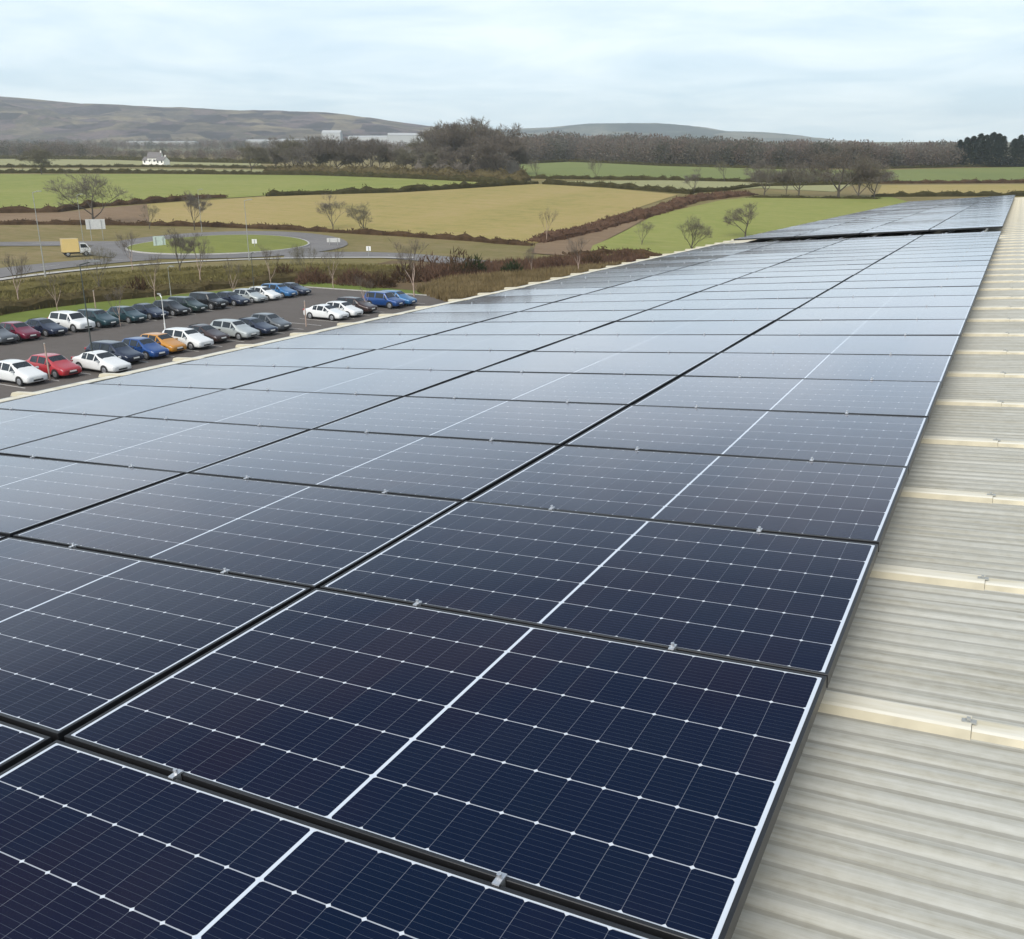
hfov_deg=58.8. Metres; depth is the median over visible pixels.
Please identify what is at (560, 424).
solar panel
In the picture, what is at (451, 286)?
dry grass
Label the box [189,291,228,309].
parked car
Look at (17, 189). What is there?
field
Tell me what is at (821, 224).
solar panel
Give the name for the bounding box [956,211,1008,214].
solar panel
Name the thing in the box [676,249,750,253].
solar panel
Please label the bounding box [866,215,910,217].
solar panel
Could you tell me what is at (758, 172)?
bare tree
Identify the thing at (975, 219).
solar panel
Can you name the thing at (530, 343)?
solar panel
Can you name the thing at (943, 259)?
solar panel
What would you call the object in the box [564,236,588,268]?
bare tree
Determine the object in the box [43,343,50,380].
marker post
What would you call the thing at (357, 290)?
kerb
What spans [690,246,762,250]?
solar panel
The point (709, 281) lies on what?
solar panel
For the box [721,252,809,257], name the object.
solar panel
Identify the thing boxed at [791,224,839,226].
solar panel
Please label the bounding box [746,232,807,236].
solar panel
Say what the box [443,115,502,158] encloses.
bare tree
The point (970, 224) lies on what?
solar panel
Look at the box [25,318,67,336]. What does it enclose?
parked car
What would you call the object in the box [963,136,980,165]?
conifer tree
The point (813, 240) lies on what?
solar panel
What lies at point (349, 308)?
parked car
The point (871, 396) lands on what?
solar panel
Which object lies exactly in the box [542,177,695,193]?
hedge
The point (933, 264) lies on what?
solar panel
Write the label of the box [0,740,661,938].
solar panel
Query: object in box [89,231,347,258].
roundabout road
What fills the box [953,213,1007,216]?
solar panel
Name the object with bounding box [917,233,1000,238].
solar panel
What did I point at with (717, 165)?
bare tree
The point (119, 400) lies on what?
solar panel
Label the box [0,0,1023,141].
sky
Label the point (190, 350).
bay marking
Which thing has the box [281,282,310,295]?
parked car
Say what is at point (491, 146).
bare tree
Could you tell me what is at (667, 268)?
solar panel
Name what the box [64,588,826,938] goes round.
solar panel
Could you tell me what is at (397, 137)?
warehouse
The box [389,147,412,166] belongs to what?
bare tree
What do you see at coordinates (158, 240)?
road sign
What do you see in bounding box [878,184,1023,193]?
field
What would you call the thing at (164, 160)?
house
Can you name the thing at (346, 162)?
bare tree
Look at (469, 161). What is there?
bare tree
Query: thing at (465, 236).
hedge
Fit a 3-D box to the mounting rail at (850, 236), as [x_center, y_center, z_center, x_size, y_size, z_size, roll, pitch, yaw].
[14.525,-9.486,35.018,0.040,0.112,77.080,5,18,28]
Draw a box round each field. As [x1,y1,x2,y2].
[0,159,260,164]
[0,169,263,171]
[0,174,476,208]
[0,204,148,222]
[147,184,676,242]
[520,162,852,179]
[531,219,643,255]
[542,180,849,191]
[591,197,907,254]
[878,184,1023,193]
[883,167,1023,180]
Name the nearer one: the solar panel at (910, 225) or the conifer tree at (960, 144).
the solar panel at (910, 225)
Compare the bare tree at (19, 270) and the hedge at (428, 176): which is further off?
the hedge at (428, 176)
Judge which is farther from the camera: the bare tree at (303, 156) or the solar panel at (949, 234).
the bare tree at (303, 156)
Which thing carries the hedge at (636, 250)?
on the ground at (355, 242)
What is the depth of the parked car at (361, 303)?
94.16 m
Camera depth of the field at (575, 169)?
451.63 m
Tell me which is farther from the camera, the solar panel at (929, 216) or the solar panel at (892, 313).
the solar panel at (929, 216)
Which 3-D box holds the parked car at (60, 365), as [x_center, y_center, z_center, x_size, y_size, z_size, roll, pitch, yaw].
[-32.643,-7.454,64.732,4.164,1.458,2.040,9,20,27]
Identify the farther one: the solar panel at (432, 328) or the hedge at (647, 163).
the hedge at (647, 163)
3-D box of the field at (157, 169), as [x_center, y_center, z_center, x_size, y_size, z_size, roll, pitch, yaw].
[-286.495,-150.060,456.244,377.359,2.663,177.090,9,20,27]
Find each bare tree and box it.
[0,251,31,299]
[16,146,60,173]
[33,271,64,310]
[41,172,133,218]
[76,244,119,286]
[104,285,124,326]
[114,230,139,269]
[136,250,163,299]
[140,204,159,228]
[164,228,206,270]
[181,190,214,229]
[184,233,213,280]
[221,258,243,290]
[235,143,270,169]
[257,243,280,282]
[266,137,288,167]
[267,135,306,165]
[272,155,286,165]
[279,147,314,166]
[288,244,317,271]
[292,135,328,164]
[304,135,340,165]
[314,151,337,165]
[316,192,350,226]
[318,133,361,168]
[320,244,344,287]
[331,154,360,165]
[332,146,369,166]
[343,135,393,166]
[344,144,382,165]
[345,202,372,228]
[353,274,375,301]
[370,141,396,166]
[384,148,403,166]
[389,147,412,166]
[389,236,429,295]
[393,144,413,162]
[403,152,418,167]
[405,119,454,147]
[405,144,440,161]
[411,118,489,161]
[414,132,454,159]
[421,148,448,169]
[433,146,473,171]
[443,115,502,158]
[447,116,487,153]
[460,143,506,170]
[465,122,528,157]
[472,134,520,170]
[498,137,530,160]
[506,151,531,166]
[523,247,536,269]
[528,159,540,174]
[540,208,556,239]
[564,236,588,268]
[587,160,601,174]
[633,219,653,244]
[677,215,712,248]
[683,167,700,190]
[715,161,728,181]
[723,203,758,236]
[742,163,777,195]
[752,156,767,171]
[770,158,822,195]
[772,166,793,193]
[807,141,883,196]
[838,154,889,194]
[848,163,894,197]
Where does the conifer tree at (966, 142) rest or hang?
on the ground at (355, 242)
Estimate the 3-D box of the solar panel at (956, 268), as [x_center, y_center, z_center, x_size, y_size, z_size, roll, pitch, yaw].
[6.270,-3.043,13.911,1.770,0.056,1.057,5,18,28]
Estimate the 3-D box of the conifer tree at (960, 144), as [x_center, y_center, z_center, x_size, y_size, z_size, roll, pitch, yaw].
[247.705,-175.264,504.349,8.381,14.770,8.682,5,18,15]
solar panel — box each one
[0,382,223,416]
[0,407,120,449]
[0,417,308,473]
[0,455,183,537]
[0,537,310,741]
[0,721,51,772]
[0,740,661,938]
[13,473,460,590]
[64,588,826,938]
[94,363,308,388]
[127,388,401,429]
[180,346,375,366]
[190,429,558,502]
[232,366,472,396]
[251,333,430,348]
[315,321,477,334]
[315,348,529,371]
[315,396,627,447]
[320,501,877,687]
[365,310,517,322]
[381,333,575,351]
[408,370,678,406]
[410,301,551,312]
[435,320,613,334]
[451,294,581,303]
[469,446,908,551]
[478,350,717,376]
[482,309,645,321]
[483,287,608,296]
[514,281,630,289]
[520,300,673,311]
[535,333,748,353]
[542,275,652,283]
[558,291,696,301]
[564,405,927,474]
[569,270,671,277]
[580,319,774,335]
[587,284,716,293]
[591,266,686,272]
[609,262,702,268]
[613,278,735,286]
[617,307,795,321]
[627,258,716,264]
[633,375,941,422]
[636,272,752,280]
[645,255,727,260]
[649,298,813,309]
[658,252,739,257]
[658,267,766,274]
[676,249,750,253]
[676,263,778,269]
[678,288,828,299]
[683,351,951,386]
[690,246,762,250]
[692,258,791,265]
[699,243,772,248]
[700,281,841,291]
[707,255,800,261]
[713,241,781,245]
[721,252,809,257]
[723,275,852,283]
[723,333,959,359]
[734,234,800,239]
[737,248,820,253]
[739,269,863,277]
[744,245,828,251]
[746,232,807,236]
[753,317,966,338]
[755,231,811,234]
[756,243,834,248]
[756,264,871,271]
[764,229,819,232]
[767,240,842,245]
[769,228,823,231]
[771,259,879,266]
[778,226,831,229]
[778,238,848,242]
[778,305,971,320]
[782,255,887,262]
[783,225,835,228]
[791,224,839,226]
[793,251,893,258]
[795,231,862,237]
[797,222,845,225]
[799,294,975,307]
[801,221,850,224]
[804,248,899,254]
[805,229,868,233]
[806,220,854,223]
[811,219,858,222]
[812,228,871,231]
[815,245,904,250]
[816,218,861,221]
[817,285,979,297]
[820,226,877,229]
[824,225,880,228]
[824,242,909,247]
[825,216,869,219]
[832,223,886,226]
[832,278,982,288]
[833,239,914,244]
[836,222,889,225]
[838,237,918,242]
[840,221,892,224]
[845,271,985,280]
[847,220,895,222]
[847,235,921,239]
[851,219,898,221]
[855,218,901,220]
[857,265,987,273]
[859,217,903,219]
[860,228,930,233]
[862,216,906,218]
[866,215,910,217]
[866,260,989,268]
[867,226,934,230]
[870,214,913,216]
[872,224,936,228]
[874,255,991,263]
[878,223,939,226]
[881,222,941,225]
[883,251,993,258]
[885,220,944,224]
[890,219,946,222]
[890,247,994,254]
[893,218,948,221]
[896,217,950,220]
[897,244,995,250]
[899,216,952,219]
[902,241,996,247]
[904,215,954,217]
[907,214,955,216]
[907,238,998,244]
[911,213,957,215]
[912,236,999,241]
[914,211,960,214]
[916,212,959,214]
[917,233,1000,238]
[919,210,962,212]
[921,231,1000,236]
[922,209,964,211]
[929,224,1002,230]
[935,222,1003,226]
[937,221,1004,225]
[940,220,1004,223]
[942,218,1005,222]
[945,217,1005,220]
[947,216,1006,219]
[949,215,1006,218]
[951,214,1007,217]
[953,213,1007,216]
[955,212,1007,215]
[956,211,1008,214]
[958,210,1008,213]
[960,209,1008,212]
[961,209,1009,211]
[963,208,1009,210]
[967,207,1009,209]
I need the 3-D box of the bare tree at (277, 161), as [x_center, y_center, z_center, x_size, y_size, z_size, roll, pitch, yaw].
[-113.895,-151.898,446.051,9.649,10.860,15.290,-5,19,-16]
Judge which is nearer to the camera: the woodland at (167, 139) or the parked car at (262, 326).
the parked car at (262, 326)
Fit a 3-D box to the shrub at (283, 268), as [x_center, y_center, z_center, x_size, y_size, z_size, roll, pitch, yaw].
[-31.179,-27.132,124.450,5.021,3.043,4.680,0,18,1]
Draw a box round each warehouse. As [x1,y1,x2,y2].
[0,197,1023,938]
[126,141,196,144]
[245,139,285,147]
[322,130,342,141]
[348,136,387,143]
[387,133,423,145]
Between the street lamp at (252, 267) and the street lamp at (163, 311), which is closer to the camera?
the street lamp at (163, 311)
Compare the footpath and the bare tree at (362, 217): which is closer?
the footpath
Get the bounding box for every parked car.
[0,321,40,340]
[0,325,18,342]
[0,359,47,385]
[24,353,81,378]
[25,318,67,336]
[47,310,95,331]
[71,350,130,372]
[77,308,119,327]
[84,340,143,361]
[106,306,146,323]
[121,336,168,359]
[131,303,168,319]
[140,332,186,351]
[152,299,189,315]
[162,327,213,349]
[168,296,207,312]
[186,324,229,341]
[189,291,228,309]
[210,319,259,339]
[216,291,249,305]
[233,288,266,302]
[238,317,277,335]
[250,286,281,300]
[251,312,291,329]
[261,283,297,297]
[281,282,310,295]
[303,304,348,320]
[326,301,362,317]
[335,296,376,312]
[363,291,404,308]
[381,290,416,305]
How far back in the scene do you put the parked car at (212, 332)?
77.29 m
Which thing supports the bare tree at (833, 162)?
on the field at (665, 235)
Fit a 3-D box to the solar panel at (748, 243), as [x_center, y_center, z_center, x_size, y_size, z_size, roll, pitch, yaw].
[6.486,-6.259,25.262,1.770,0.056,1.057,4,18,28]
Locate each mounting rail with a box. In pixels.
[744,238,776,242]
[773,237,802,241]
[807,236,830,239]
[838,234,861,238]
[873,233,890,236]
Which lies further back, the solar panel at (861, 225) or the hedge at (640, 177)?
the hedge at (640, 177)
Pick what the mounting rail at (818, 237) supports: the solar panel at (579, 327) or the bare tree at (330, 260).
the solar panel at (579, 327)
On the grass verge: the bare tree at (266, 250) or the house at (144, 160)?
the bare tree at (266, 250)
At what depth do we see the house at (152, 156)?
545.97 m
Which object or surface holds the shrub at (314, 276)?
on the scrub ground at (406, 285)
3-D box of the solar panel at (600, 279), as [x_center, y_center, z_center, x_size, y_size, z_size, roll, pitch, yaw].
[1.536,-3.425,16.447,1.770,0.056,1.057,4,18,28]
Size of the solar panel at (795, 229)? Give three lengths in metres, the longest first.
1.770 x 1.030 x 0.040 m
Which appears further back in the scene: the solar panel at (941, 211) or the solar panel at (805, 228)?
the solar panel at (941, 211)
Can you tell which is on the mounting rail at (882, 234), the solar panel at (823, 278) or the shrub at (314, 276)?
the solar panel at (823, 278)
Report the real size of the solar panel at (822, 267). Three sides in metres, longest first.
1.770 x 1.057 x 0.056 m
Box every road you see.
[0,241,133,245]
[0,257,153,276]
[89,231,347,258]
[284,252,491,267]
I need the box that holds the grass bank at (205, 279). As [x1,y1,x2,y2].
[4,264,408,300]
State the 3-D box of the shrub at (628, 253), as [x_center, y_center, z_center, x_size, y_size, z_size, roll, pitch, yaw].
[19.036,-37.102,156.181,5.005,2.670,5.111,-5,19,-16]
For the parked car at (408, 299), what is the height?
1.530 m
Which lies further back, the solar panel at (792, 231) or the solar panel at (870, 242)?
the solar panel at (792, 231)
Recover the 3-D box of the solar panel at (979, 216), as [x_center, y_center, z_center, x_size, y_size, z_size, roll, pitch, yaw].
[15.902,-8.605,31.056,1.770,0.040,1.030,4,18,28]
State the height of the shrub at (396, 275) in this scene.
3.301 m
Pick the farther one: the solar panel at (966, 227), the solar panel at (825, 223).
the solar panel at (825, 223)
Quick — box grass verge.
[0,282,425,322]
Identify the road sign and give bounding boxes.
[85,219,105,239]
[153,236,165,245]
[327,238,339,244]
[366,246,370,255]
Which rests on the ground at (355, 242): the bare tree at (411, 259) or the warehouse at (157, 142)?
the warehouse at (157, 142)
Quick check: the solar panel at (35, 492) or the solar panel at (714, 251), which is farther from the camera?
the solar panel at (714, 251)
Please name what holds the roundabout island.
on the ground at (355, 242)
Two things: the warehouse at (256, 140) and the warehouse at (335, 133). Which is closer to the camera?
the warehouse at (256, 140)
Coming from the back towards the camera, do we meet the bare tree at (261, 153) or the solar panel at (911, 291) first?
the bare tree at (261, 153)
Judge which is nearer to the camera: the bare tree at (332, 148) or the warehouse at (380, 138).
the bare tree at (332, 148)
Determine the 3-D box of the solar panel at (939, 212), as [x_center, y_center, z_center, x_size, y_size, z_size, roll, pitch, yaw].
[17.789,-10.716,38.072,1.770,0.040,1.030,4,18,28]
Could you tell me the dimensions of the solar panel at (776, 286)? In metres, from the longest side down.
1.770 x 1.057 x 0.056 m
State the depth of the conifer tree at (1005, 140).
502.14 m
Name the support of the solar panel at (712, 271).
on the mounting rail at (818, 237)
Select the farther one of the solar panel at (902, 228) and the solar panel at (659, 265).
the solar panel at (902, 228)
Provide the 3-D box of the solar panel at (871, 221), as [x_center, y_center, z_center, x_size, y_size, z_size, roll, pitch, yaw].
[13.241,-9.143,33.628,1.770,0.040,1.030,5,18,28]
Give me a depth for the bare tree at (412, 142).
438.07 m
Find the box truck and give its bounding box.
[60,238,90,256]
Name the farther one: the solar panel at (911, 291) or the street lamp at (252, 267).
the street lamp at (252, 267)
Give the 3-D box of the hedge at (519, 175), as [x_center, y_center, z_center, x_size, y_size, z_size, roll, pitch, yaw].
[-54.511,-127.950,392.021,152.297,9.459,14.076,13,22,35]
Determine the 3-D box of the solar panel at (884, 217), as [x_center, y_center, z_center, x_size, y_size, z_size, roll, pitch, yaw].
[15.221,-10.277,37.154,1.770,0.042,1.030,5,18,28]
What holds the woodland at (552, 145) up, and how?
on the ground at (355, 242)
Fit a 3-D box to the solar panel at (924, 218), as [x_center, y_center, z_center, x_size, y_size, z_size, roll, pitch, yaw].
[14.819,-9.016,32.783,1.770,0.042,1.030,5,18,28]
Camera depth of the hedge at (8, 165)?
497.87 m
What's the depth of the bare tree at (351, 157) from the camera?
427.37 m
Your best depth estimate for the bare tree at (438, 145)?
401.98 m
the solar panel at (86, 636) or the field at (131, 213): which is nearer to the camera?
the solar panel at (86, 636)
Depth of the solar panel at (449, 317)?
12.00 m
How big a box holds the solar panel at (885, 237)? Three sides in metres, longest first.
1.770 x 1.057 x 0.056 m
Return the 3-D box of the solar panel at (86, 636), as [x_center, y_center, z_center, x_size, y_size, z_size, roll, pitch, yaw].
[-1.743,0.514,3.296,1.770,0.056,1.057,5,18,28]
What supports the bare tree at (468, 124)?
on the ground at (355, 242)
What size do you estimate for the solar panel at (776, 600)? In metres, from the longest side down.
1.770 x 1.057 x 0.056 m
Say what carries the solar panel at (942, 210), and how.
on the warehouse at (900, 815)
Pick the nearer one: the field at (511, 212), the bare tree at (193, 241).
the bare tree at (193, 241)
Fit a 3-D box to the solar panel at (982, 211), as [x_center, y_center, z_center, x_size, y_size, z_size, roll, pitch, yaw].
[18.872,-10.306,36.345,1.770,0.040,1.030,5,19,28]
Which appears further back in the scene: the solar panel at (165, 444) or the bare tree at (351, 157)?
the bare tree at (351, 157)
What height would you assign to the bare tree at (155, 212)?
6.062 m
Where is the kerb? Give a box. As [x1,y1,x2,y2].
[304,286,429,295]
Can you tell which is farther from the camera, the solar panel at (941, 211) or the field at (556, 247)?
the field at (556, 247)
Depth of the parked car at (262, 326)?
81.04 m
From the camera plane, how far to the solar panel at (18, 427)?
6.68 m
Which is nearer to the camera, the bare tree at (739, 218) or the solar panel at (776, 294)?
the solar panel at (776, 294)
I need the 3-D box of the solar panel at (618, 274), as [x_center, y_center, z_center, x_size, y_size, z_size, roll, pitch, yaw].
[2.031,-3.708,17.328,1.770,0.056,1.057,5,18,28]
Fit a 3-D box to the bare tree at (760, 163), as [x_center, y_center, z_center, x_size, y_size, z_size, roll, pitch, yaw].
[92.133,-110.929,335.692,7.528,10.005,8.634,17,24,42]
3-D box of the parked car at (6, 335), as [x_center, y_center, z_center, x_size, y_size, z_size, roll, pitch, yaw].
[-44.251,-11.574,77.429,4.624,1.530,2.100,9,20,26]
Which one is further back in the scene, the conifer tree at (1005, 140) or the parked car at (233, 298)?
the conifer tree at (1005, 140)
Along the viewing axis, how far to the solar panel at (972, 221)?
27.60 m
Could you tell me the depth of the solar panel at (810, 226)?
32.83 m
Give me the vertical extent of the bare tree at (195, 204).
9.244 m
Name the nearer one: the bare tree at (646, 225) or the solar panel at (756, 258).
the solar panel at (756, 258)
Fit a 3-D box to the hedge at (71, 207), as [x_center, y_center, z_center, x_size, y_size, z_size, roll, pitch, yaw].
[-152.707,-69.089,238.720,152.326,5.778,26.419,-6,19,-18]
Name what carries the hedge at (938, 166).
on the ground at (355, 242)
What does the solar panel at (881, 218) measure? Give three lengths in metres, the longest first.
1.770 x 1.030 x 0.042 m
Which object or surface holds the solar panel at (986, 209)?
on the warehouse at (900, 815)
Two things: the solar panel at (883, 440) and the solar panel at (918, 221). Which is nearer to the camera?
the solar panel at (883, 440)
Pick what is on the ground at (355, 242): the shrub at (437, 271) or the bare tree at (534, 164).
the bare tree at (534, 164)
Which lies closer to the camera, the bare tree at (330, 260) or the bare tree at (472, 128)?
the bare tree at (330, 260)
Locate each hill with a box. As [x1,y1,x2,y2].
[0,96,520,143]
[497,123,855,141]
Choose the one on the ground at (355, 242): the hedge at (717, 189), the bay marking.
the hedge at (717, 189)
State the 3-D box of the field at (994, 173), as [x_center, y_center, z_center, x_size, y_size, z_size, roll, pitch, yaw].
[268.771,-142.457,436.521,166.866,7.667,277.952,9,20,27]
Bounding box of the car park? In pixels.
[0,287,444,398]
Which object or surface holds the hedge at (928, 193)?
on the ground at (355, 242)
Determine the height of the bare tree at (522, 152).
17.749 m
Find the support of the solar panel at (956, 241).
on the mounting rail
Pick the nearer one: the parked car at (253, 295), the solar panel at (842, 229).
the solar panel at (842, 229)
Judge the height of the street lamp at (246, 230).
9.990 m
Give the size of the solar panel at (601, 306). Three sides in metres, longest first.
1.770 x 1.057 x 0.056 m
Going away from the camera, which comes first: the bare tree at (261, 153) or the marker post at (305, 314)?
the marker post at (305, 314)
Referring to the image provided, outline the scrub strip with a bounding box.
[0,262,325,293]
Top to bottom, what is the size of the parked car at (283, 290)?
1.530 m
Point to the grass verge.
(24, 316)
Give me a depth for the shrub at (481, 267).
131.14 m
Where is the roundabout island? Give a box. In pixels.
[126,235,309,254]
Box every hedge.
[0,154,274,163]
[0,163,282,168]
[0,166,513,182]
[0,193,227,212]
[0,218,534,245]
[0,267,405,315]
[263,163,530,180]
[263,178,538,195]
[414,155,520,173]
[519,159,787,168]
[530,174,861,181]
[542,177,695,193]
[561,246,661,255]
[688,180,857,192]
[746,194,880,198]
[871,190,1023,196]
[879,177,1023,183]
[881,163,1022,168]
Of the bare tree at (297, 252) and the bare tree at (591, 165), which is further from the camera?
the bare tree at (591, 165)
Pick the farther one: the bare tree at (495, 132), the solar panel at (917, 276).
the bare tree at (495, 132)
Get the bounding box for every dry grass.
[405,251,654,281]
[416,260,625,301]
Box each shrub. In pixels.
[122,274,150,289]
[273,263,294,273]
[294,265,331,284]
[333,267,371,285]
[361,270,397,287]
[389,261,426,282]
[408,250,453,281]
[441,246,478,273]
[461,253,488,272]
[495,258,523,273]
[539,254,571,267]
[581,252,606,262]
[608,247,634,257]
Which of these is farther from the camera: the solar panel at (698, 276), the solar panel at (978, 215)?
the solar panel at (978, 215)
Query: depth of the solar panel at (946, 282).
12.11 m
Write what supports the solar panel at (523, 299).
on the mounting rail at (789, 239)
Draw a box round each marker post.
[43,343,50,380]
[304,301,306,326]
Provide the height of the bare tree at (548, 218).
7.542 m
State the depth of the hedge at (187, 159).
651.07 m
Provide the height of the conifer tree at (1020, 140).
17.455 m
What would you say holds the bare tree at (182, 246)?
on the grass bank at (205, 279)
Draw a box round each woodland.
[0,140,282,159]
[7,137,386,143]
[503,130,967,167]
[752,169,898,183]
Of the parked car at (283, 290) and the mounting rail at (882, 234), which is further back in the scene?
the parked car at (283, 290)
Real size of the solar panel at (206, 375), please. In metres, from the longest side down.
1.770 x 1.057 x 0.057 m
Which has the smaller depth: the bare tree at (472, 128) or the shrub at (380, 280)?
the shrub at (380, 280)
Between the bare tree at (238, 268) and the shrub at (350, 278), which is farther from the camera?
the shrub at (350, 278)
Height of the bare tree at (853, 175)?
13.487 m
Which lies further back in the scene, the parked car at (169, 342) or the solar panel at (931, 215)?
the parked car at (169, 342)
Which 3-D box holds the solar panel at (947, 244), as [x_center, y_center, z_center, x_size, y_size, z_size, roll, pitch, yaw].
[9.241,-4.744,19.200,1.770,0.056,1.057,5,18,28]
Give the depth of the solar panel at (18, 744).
2.40 m
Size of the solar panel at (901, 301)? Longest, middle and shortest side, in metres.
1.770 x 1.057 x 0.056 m
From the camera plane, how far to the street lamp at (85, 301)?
67.55 m
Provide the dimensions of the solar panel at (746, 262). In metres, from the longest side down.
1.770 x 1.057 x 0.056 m
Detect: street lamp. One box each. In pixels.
[32,191,45,276]
[77,194,83,242]
[79,260,99,349]
[157,293,165,328]
[244,199,251,259]
[251,251,257,289]
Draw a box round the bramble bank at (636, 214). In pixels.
[525,189,758,242]
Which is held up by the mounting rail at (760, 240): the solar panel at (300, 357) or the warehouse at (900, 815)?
the solar panel at (300, 357)
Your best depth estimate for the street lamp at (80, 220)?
173.24 m
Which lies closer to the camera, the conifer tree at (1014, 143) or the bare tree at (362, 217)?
the bare tree at (362, 217)
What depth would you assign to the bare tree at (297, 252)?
124.03 m
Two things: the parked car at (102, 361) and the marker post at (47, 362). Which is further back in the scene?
the parked car at (102, 361)
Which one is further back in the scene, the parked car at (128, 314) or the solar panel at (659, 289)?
the parked car at (128, 314)
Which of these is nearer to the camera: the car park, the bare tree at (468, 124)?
the car park
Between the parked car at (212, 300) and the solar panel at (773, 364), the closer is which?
the solar panel at (773, 364)
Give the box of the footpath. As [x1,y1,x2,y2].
[0,257,412,279]
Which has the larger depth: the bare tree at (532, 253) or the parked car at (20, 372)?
the bare tree at (532, 253)
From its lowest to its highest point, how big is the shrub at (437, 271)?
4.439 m
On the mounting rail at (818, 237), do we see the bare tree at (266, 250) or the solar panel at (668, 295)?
the solar panel at (668, 295)
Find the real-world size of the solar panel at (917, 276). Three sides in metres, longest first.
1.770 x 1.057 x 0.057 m
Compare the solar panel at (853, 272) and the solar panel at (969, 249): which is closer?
the solar panel at (853, 272)
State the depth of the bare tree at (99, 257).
114.90 m
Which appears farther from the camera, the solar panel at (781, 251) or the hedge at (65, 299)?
the hedge at (65, 299)
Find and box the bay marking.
[1,294,423,387]
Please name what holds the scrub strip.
on the grass bank at (205, 279)
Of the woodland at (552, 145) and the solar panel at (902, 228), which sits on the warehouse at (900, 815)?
the solar panel at (902, 228)
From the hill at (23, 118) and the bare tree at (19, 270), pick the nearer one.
the bare tree at (19, 270)
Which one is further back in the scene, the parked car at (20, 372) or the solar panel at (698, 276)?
the parked car at (20, 372)
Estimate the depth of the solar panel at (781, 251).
20.90 m
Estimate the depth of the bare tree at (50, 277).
92.28 m
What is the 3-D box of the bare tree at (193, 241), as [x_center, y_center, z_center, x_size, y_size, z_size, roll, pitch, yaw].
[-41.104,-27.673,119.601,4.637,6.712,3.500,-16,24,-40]
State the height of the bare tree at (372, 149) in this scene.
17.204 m
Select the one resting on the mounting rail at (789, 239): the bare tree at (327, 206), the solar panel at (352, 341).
the solar panel at (352, 341)
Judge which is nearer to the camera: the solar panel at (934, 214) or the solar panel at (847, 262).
the solar panel at (847, 262)
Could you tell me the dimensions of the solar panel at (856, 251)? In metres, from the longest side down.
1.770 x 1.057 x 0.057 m
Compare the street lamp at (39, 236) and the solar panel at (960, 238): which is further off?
the street lamp at (39, 236)
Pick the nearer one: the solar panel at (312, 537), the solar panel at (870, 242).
the solar panel at (312, 537)
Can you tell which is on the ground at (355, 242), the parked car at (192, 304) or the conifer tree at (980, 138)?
the conifer tree at (980, 138)
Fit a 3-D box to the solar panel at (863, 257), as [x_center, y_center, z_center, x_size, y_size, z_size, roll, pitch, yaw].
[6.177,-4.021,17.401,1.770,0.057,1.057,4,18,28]
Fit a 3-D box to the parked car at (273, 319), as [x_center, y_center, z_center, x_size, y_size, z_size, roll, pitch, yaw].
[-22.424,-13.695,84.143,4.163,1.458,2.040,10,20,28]
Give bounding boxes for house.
[142,157,150,164]
[147,151,163,164]
[155,155,169,164]
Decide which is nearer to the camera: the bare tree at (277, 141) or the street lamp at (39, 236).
the street lamp at (39, 236)
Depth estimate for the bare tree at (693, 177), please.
282.72 m
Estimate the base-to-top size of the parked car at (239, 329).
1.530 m
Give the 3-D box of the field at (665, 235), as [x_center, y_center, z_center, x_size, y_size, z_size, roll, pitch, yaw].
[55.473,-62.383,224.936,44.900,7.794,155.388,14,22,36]
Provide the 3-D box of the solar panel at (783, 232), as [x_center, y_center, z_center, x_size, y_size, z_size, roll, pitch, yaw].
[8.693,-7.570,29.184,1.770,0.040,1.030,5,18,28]
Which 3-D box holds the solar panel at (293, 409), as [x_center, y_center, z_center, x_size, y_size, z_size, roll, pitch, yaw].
[-1.836,-0.464,6.786,1.770,0.056,1.057,5,18,28]
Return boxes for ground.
[0,142,1023,296]
[311,260,438,289]
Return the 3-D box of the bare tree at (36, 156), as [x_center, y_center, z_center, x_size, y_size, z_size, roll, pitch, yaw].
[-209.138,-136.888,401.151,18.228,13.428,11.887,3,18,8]
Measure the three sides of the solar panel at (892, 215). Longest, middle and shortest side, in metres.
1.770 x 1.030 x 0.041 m
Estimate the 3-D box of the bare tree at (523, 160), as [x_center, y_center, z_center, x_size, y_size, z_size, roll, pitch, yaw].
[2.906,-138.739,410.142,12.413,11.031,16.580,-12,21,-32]
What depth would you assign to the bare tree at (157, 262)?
102.38 m
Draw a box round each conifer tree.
[951,140,964,164]
[959,137,973,165]
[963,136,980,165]
[970,133,986,164]
[975,134,992,165]
[980,132,1000,165]
[990,133,1005,164]
[995,136,1009,165]
[1004,138,1020,165]
[1008,134,1023,166]
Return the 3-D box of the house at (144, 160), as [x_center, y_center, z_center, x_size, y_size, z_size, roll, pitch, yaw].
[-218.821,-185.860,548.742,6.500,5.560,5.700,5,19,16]
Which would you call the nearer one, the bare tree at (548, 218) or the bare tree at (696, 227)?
the bare tree at (696, 227)

